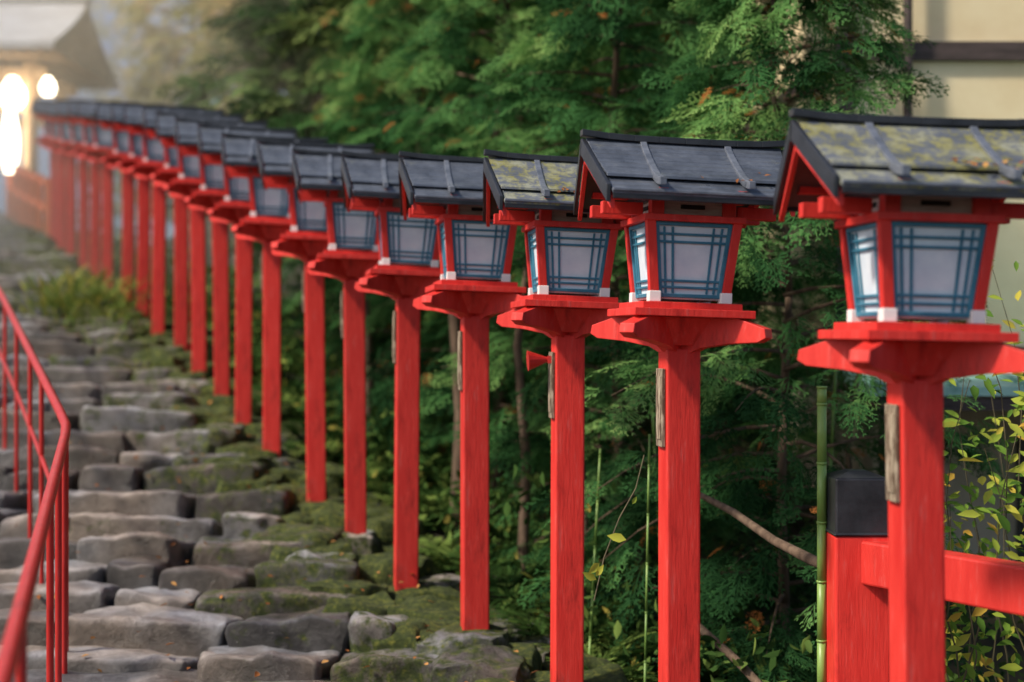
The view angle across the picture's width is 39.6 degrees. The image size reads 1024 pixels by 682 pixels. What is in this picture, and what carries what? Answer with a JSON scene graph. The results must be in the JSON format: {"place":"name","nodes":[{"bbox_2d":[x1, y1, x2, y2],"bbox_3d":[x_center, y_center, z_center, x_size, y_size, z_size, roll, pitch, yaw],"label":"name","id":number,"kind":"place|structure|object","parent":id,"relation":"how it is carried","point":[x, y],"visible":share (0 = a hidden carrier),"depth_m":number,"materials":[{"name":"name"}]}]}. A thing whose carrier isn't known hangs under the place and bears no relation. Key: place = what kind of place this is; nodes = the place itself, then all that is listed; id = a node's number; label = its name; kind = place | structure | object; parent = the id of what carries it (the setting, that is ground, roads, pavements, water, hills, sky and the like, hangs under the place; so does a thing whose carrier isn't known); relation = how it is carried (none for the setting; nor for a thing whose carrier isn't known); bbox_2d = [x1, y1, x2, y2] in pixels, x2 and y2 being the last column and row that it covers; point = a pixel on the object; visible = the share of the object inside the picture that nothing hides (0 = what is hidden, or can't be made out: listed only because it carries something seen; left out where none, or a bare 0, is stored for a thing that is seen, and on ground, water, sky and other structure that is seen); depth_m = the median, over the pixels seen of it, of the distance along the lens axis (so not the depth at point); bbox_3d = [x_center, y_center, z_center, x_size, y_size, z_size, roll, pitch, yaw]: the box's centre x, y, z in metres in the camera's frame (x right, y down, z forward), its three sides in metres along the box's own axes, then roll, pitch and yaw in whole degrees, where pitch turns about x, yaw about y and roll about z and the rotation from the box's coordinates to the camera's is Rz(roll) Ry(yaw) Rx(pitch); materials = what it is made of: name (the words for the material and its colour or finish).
{"place":"outdoors","nodes":[
{"label":"outdoors","id":0,"kind":"place"},
{"bbox_2d":[0,0,332,244],"label":"sky","id":1,"kind":"structure","parent":0,"point":[43,153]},
{"bbox_2d":[10,73,1023,681],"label":"ground","id":2,"kind":"structure","parent":0,"point":[440,531],"depth_m":9.83,"materials":[{"name":"soil"}]},
{"bbox_2d":[6,165,49,234],"bbox_3d":[-8.483,-2.451,24.900,0.134,1.860,4.621,0,0,-27],"label":"orange stair fence","id":3,"kind":"object","parent":2,"relation":"on","point":[22,202],"visible":0.8,"depth_m":24.46,"materials":[{"name":"paint"}]},
{"bbox_2d":[31,99,57,239],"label":"vermilion lantern","id":4,"kind":"object","parent":2,"relation":"on","point":[53,192],"visible":0.2,"depth_m":21.93,"materials":[{"name":"paint"}]},
{"bbox_2d":[37,99,66,249],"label":"vermilion lantern","id":5,"kind":"object","parent":2,"relation":"on","point":[61,191],"visible":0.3,"depth_m":21.04,"materials":[{"name":"paint"}]},
{"bbox_2d":[0,0,117,220],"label":"shrine gate","id":6,"kind":"structure","parent":2,"relation":"on","point":[51,48],"depth_m":26.71,"materials":[{"name":"brown wood"}]},
{"bbox_2d":[45,100,76,255],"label":"vermilion lantern","id":7,"kind":"object","parent":2,"relation":"on","point":[65,137],"visible":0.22,"depth_m":20.04,"materials":[{"name":"paint"}]},
{"bbox_2d":[56,99,88,267],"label":"vermilion lantern","id":8,"kind":"object","parent":2,"relation":"on","point":[77,139],"visible":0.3,"depth_m":18.84,"materials":[{"name":"paint"}]},
{"bbox_2d":[68,99,101,277],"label":"vermilion lantern","id":9,"kind":"object","parent":2,"relation":"on","point":[95,213],"visible":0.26,"depth_m":17.83,"materials":[{"name":"paint"}]},
{"bbox_2d":[0,263,173,378],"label":"grass tufts","id":10,"kind":"object","parent":2,"relation":"on","point":[58,301],"visible":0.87,"depth_m":14.58,"materials":[{"name":"green plant"}]},
{"bbox_2d":[76,99,140,285],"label":"vermilion lantern","id":11,"kind":"object","parent":2,"relation":"on","point":[103,147],"visible":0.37,"depth_m":16.93,"materials":[{"name":"paint"}]},
{"bbox_2d":[96,100,164,301],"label":"vermilion lantern","id":12,"kind":"object","parent":2,"relation":"on","point":[120,138],"visible":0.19,"depth_m":15.64,"materials":[{"name":"paint"}]},
{"bbox_2d":[111,101,150,315],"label":"vermilion lantern","id":13,"kind":"object","parent":2,"relation":"on","point":[143,193],"visible":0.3,"depth_m":14.74,"materials":[{"name":"paint"}]},
{"bbox_2d":[76,0,188,233],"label":"broadleaf tree","id":14,"kind":"object","parent":2,"relation":"on","point":[116,55],"visible":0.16,"depth_m":37.77,"materials":[{"name":"green plant"}]},
{"bbox_2d":[101,64,187,225],"bbox_3d":[-8.184,-3.977,32.120,2.492,4.515,2.583,0,0,16],"label":"broadleaf tree","id":15,"kind":"object","parent":2,"relation":"on","point":[127,75],"visible":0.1,"depth_m":31.91,"materials":[{"name":"green plant"}]},
{"bbox_2d":[123,102,200,334],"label":"vermilion lantern","id":16,"kind":"object","parent":2,"relation":"on","point":[153,161],"visible":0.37,"depth_m":13.84,"materials":[{"name":"paint"}]},
{"bbox_2d":[90,0,245,226],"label":"broadleaf tree","id":17,"kind":"object","parent":2,"relation":"on","point":[156,57],"visible":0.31,"depth_m":28.16,"materials":[{"name":"green plant"}]},
{"bbox_2d":[142,104,224,354],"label":"vermilion lantern","id":18,"kind":"object","parent":2,"relation":"on","point":[166,175],"visible":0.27,"depth_m":12.87,"materials":[{"name":"paint"}]},
{"bbox_2d":[155,110,242,374],"bbox_3d":[-2.664,-0.805,12.159,0.733,2.319,0.605,0,0,-8],"label":"vermilion lantern","id":19,"kind":"object","parent":2,"relation":"on","point":[186,183],"visible":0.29,"depth_m":12.09,"materials":[{"name":"paint"}]},
{"bbox_2d":[174,117,267,397],"bbox_3d":[-2.309,-0.625,11.365,0.733,2.319,0.605,-1,0,-9],"label":"vermilion lantern","id":20,"kind":"object","parent":2,"relation":"on","point":[209,194],"visible":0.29,"depth_m":11.30,"materials":[{"name":"paint"}]},
{"bbox_2d":[0,211,445,681],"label":"stone steps","id":21,"kind":"structure","parent":2,"relation":"on","point":[125,531],"depth_m":7.83,"materials":[{"name":"grey stone"}]},
{"bbox_2d":[0,288,70,681],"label":"metal handrail","id":22,"kind":"object","parent":21,"relation":"on","point":[13,656],"visible":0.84,"depth_m":5.34,"materials":[{"name":"red metal"}]},
{"bbox_2d":[1,297,537,681],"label":"fallen leaves","id":23,"kind":"object","parent":21,"relation":"on","point":[256,673],"visible":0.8,"depth_m":7.33,"materials":[{"name":"brown plant"}]},
{"bbox_2d":[161,5,318,105],"bbox_3d":[-5.163,-7.682,30.180,4.983,9.030,5.166,0,0,-34],"label":"broadleaf tree","id":24,"kind":"object","parent":2,"relation":"on","point":[180,27],"visible":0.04,"depth_m":29.73,"materials":[{"name":"green plant"}]},
{"bbox_2d":[147,0,333,120],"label":"broadleaf tree","id":25,"kind":"object","parent":2,"relation":"on","point":[207,12],"visible":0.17,"depth_m":24.16,"materials":[{"name":"green plant"}]},
{"bbox_2d":[197,122,296,422],"bbox_3d":[-1.975,-0.454,10.581,0.733,2.319,0.605,0,0,-10],"label":"vermilion lantern","id":26,"kind":"object","parent":2,"relation":"on","point":[233,208],"visible":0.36,"depth_m":10.52,"materials":[{"name":"paint"}]},
{"bbox_2d":[221,132,327,454],"bbox_3d":[-1.640,-0.274,9.828,0.733,2.319,0.605,0,0,-8],"label":"vermilion lantern","id":27,"kind":"object","parent":2,"relation":"on","point":[266,223],"visible":0.56,"depth_m":9.76,"materials":[{"name":"paint"}]},
{"bbox_2d":[182,0,384,107],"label":"cedar tree","id":28,"kind":"object","parent":2,"relation":"on","point":[214,89],"visible":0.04,"depth_m":23.19,"materials":[{"name":"green plant"}]},
{"bbox_2d":[135,0,459,318],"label":"cedar tree","id":29,"kind":"object","parent":2,"relation":"on","point":[263,73],"visible":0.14,"depth_m":17.91,"materials":[{"name":"green plant"}]},
{"bbox_2d":[257,138,374,500],"bbox_3d":[-1.220,-0.105,8.921,0.733,2.319,0.605,0,0,-9],"label":"vermilion lantern","id":30,"kind":"object","parent":2,"relation":"on","point":[305,239],"visible":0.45,"depth_m":8.85,"materials":[{"name":"paint"}]},
{"bbox_2d":[2,223,631,681],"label":"mossy border stones","id":31,"kind":"object","parent":2,"relation":"on","point":[494,657],"visible":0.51,"depth_m":7.94,"materials":[{"name":"grey stone"}]},
{"bbox_2d":[292,148,419,536],"bbox_3d":[-0.888,0.055,8.176,0.733,2.319,0.605,0,0,-8],"label":"vermilion lantern","id":32,"kind":"object","parent":2,"relation":"on","point":[349,258],"visible":0.64,"depth_m":8.11,"materials":[{"name":"paint"}]},
{"bbox_2d":[365,292,374,464],"bbox_3d":[-1.091,-0.043,10.607,0.138,2.105,0.125,0,0,0],"label":"slender tree trunk","id":33,"kind":"object","parent":2,"relation":"on","point":[368,342],"visible":0.04,"depth_m":10.57,"materials":[{"name":"brown plant"}]},
{"bbox_2d":[252,0,523,452],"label":"hinoki tree","id":34,"kind":"object","parent":2,"relation":"on","point":[352,81],"visible":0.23,"depth_m":11.65,"materials":[{"name":"green plant"}]},
{"bbox_2d":[206,0,572,348],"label":"cedar tree","id":35,"kind":"object","parent":2,"relation":"on","point":[321,13],"visible":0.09,"depth_m":15.49,"materials":[{"name":"green plant"}]},
{"bbox_2d":[341,150,440,590],"bbox_3d":[-0.525,0.186,7.363,0.733,2.319,0.605,0,0,-9],"label":"vermilion lantern","id":36,"kind":"object","parent":2,"relation":"on","point":[405,272],"visible":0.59,"depth_m":7.29,"materials":[{"name":"paint"}]},
{"bbox_2d":[449,314,459,527],"bbox_3d":[-0.342,0.217,9.008,0.129,2.105,0.116,0,0,0],"label":"slender tree trunk","id":37,"kind":"object","parent":2,"relation":"on","point":[454,324],"visible":0.12,"depth_m":8.97,"materials":[{"name":"brown plant"}]},
{"bbox_2d":[398,151,529,636],"bbox_3d":[-0.155,0.295,6.532,0.733,2.319,0.605,0,0,-9],"label":"vermilion lantern","id":38,"kind":"object","parent":2,"relation":"on","point":[474,289],"visible":0.72,"depth_m":6.46,"materials":[{"name":"paint"}]},
{"bbox_2d":[345,0,643,521],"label":"hinoki tree","id":39,"kind":"object","parent":2,"relation":"on","point":[430,65],"visible":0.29,"depth_m":9.86,"materials":[{"name":"green plant"}]},
{"bbox_2d":[297,0,732,403],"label":"cedar tree","id":40,"kind":"object","parent":2,"relation":"on","point":[329,299],"visible":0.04,"depth_m":13.01,"materials":[{"name":"green plant"}]},
{"bbox_2d":[513,255,530,576],"bbox_3d":[0.054,0.453,7.903,0.115,2.003,0.075,0,0,27],"label":"slender tree trunk","id":41,"kind":"object","parent":2,"relation":"on","point":[523,528],"visible":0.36,"depth_m":7.89,"materials":[{"name":"brown plant"}]},
{"bbox_2d":[114,261,962,681],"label":"fern undergrowth","id":42,"kind":"object","parent":2,"relation":"on","point":[448,559],"visible":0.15,"depth_m":8.10,"materials":[{"name":"green plant"}]},
{"bbox_2d":[76,193,1023,681],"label":"scrub foliage","id":43,"kind":"object","parent":2,"relation":"on","point":[506,509],"visible":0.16,"depth_m":8.70,"materials":[{"name":"green plant"}]},
{"bbox_2d":[483,149,623,681],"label":"vermilion lantern","id":44,"kind":"object","parent":2,"relation":"on","point":[570,261],"visible":0.78,"depth_m":5.74,"materials":[{"name":"paint"}]},
{"bbox_2d":[526,351,551,370],"bbox_3d":[0.116,0.080,5.770,0.115,0.083,0.083,0,0,0],"label":"red horn speaker","id":45,"kind":"object","parent":44,"relation":"attached to","point":[534,360],"visible":1,"depth_m":5.75},
{"bbox_2d":[584,455,588,619],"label":"slender tree trunk","id":46,"kind":"object","parent":2,"relation":"on","point":[586,521],"depth_m":7.38,"materials":[{"name":"brown plant"}]},
{"bbox_2d":[456,2,724,358],"bbox_3d":[0.854,-3.943,15.591,4.748,9.145,4.395,0,0,-12],"label":"cedar tree","id":47,"kind":"object","parent":2,"relation":"on","point":[585,89],"depth_m":14.54,"materials":[{"name":"green plant"}]},
{"bbox_2d":[588,449,601,656],"bbox_3d":[0.370,1.250,6.600,0.092,1.501,0.013,0,0,0],"label":"bamboo stalk","id":48,"kind":"object","parent":2,"relation":"on","point":[594,556],"visible":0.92,"depth_m":6.59,"materials":[{"name":"green plant"}]},
{"bbox_2d":[583,455,644,600],"bbox_3d":[0.445,0.699,5.362,0.136,0.503,0.484,0,0,33],"label":"climbing vine","id":49,"kind":"object","parent":2,"relation":"on","point":[595,567],"visible":1,"depth_m":5.20,"materials":[{"name":"green plant"}]},
{"bbox_2d":[420,0,827,600],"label":"hinoki tree","id":50,"kind":"object","parent":2,"relation":"on","point":[612,28],"visible":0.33,"depth_m":8.08,"materials":[{"name":"green plant"}]},
{"bbox_2d":[631,344,650,597],"bbox_3d":[0.809,0.645,8.909,0.122,2.204,0.106,0,0,0],"label":"slender tree trunk","id":51,"kind":"object","parent":2,"relation":"on","point":[638,551],"visible":0.05,"depth_m":8.88,"materials":[{"name":"brown plant"}]},
{"bbox_2d":[644,434,650,681],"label":"bamboo stalk","id":52,"kind":"object","parent":2,"relation":"on","point":[647,551],"visible":1,"depth_m":6.10,"materials":[{"name":"green plant"}]},
{"bbox_2d":[649,362,657,529],"bbox_3d":[0.750,1.050,7.200,0.116,1.901,0.017,0,0,0],"label":"bamboo stalk","id":53,"kind":"object","parent":2,"relation":"on","point":[654,433],"visible":0.18,"depth_m":7.19,"materials":[{"name":"green plant"}]},
{"bbox_2d":[573,129,794,681],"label":"vermilion lantern","id":54,"kind":"object","parent":2,"relation":"on","point":[683,223],"visible":0.96,"depth_m":4.85,"materials":[{"name":"paint"}]},
{"bbox_2d":[490,0,877,561],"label":"hinoki tree","id":55,"kind":"object","parent":2,"relation":"on","point":[753,436],"visible":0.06,"depth_m":9.28,"materials":[{"name":"green plant"}]},
{"bbox_2d":[700,623,761,681],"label":"fallen branch","id":56,"kind":"object","parent":2,"relation":"on","point":[748,673],"visible":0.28,"depth_m":6.02,"materials":[{"name":"wood"}]},
{"bbox_2d":[700,492,816,567],"bbox_3d":[1.035,0.756,5.685,0.089,0.216,1.138,0,0,-21],"label":"fallen branch","id":57,"kind":"object","parent":2,"relation":"on","point":[806,557],"visible":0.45,"depth_m":5.73,"materials":[{"name":"wood"}]},
{"bbox_2d":[517,0,1012,681],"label":"hinoki tree","id":58,"kind":"object","parent":2,"relation":"on","point":[765,38],"visible":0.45,"depth_m":6.62,"materials":[{"name":"green plant"}]},
{"bbox_2d":[816,386,826,681],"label":"bamboo pole","id":59,"kind":"object","parent":2,"relation":"on","point":[821,522],"visible":1,"depth_m":5.04,"materials":[{"name":"green plant"}]},
{"bbox_2d":[829,369,836,470],"bbox_3d":[1.550,1.000,7.000,0.116,2.001,0.017,0,0,0],"label":"bamboo stalk","id":60,"kind":"object","parent":2,"relation":"on","point":[833,419],"visible":0.19,"depth_m":6.99,"materials":[{"name":"green plant"}]},
{"bbox_2d":[845,373,858,468],"bbox_3d":[1.756,0.997,7.303,0.102,2.002,0.055,0,0,28],"label":"slender tree trunk","id":61,"kind":"object","parent":2,"relation":"on","point":[848,457],"visible":0.14,"depth_m":7.31,"materials":[{"name":"brown plant"}]},
{"bbox_2d":[750,366,1023,560],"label":"wall","id":62,"kind":"structure","parent":2,"relation":"on","point":[957,482],"depth_m":9.45,"materials":[{"name":"grey paint"}]},
{"bbox_2d":[727,0,1023,359],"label":"wall","id":63,"kind":"structure","parent":62,"relation":"on","point":[986,90],"depth_m":9.30,"materials":[{"name":"beige paint"}]},
{"bbox_2d":[737,0,1023,349],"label":"timber frame","id":64,"kind":"object","parent":63,"relation":"attached to","point":[978,51],"depth_m":9.26,"materials":[{"name":"brown wood"}]},
{"bbox_2d":[1016,431,1023,561],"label":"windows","id":65,"kind":"structure","parent":62,"relation":"attached to","point":[1019,527],"depth_m":9.39,"materials":[{"name":"glass"}]},
{"bbox_2d":[773,108,1023,681],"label":"vermilion lantern","id":66,"kind":"object","parent":2,"relation":"on","point":[914,207],"visible":1,"depth_m":3.86,"materials":[{"name":"paint"}]},
{"bbox_2d":[557,158,1023,192],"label":"roof litter leaves","id":67,"kind":"object","parent":66,"relation":"on","point":[985,164],"visible":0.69,"depth_m":3.76,"materials":[{"name":"brown plant"}]},
{"bbox_2d":[825,469,1023,681],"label":"red wooden fence","id":68,"kind":"object","parent":2,"relation":"on","point":[857,612],"visible":0.7,"depth_m":4.91,"materials":[{"name":"paint"}]},
{"bbox_2d":[876,396,1023,476],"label":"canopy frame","id":69,"kind":"object","parent":2,"relation":"on","point":[985,402],"visible":0.07,"depth_m":7.76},
{"bbox_2d":[819,367,1023,395],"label":"canopy roof","id":70,"kind":"structure","parent":69,"relation":"on","point":[1007,388],"depth_m":7.77,"materials":[{"name":"teal metal"}]},
{"bbox_2d":[944,260,1023,681],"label":"leafy shrub","id":71,"kind":"object","parent":2,"relation":"on","point":[975,656],"visible":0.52,"depth_m":5.21,"materials":[{"name":"green plant"}]}
]}

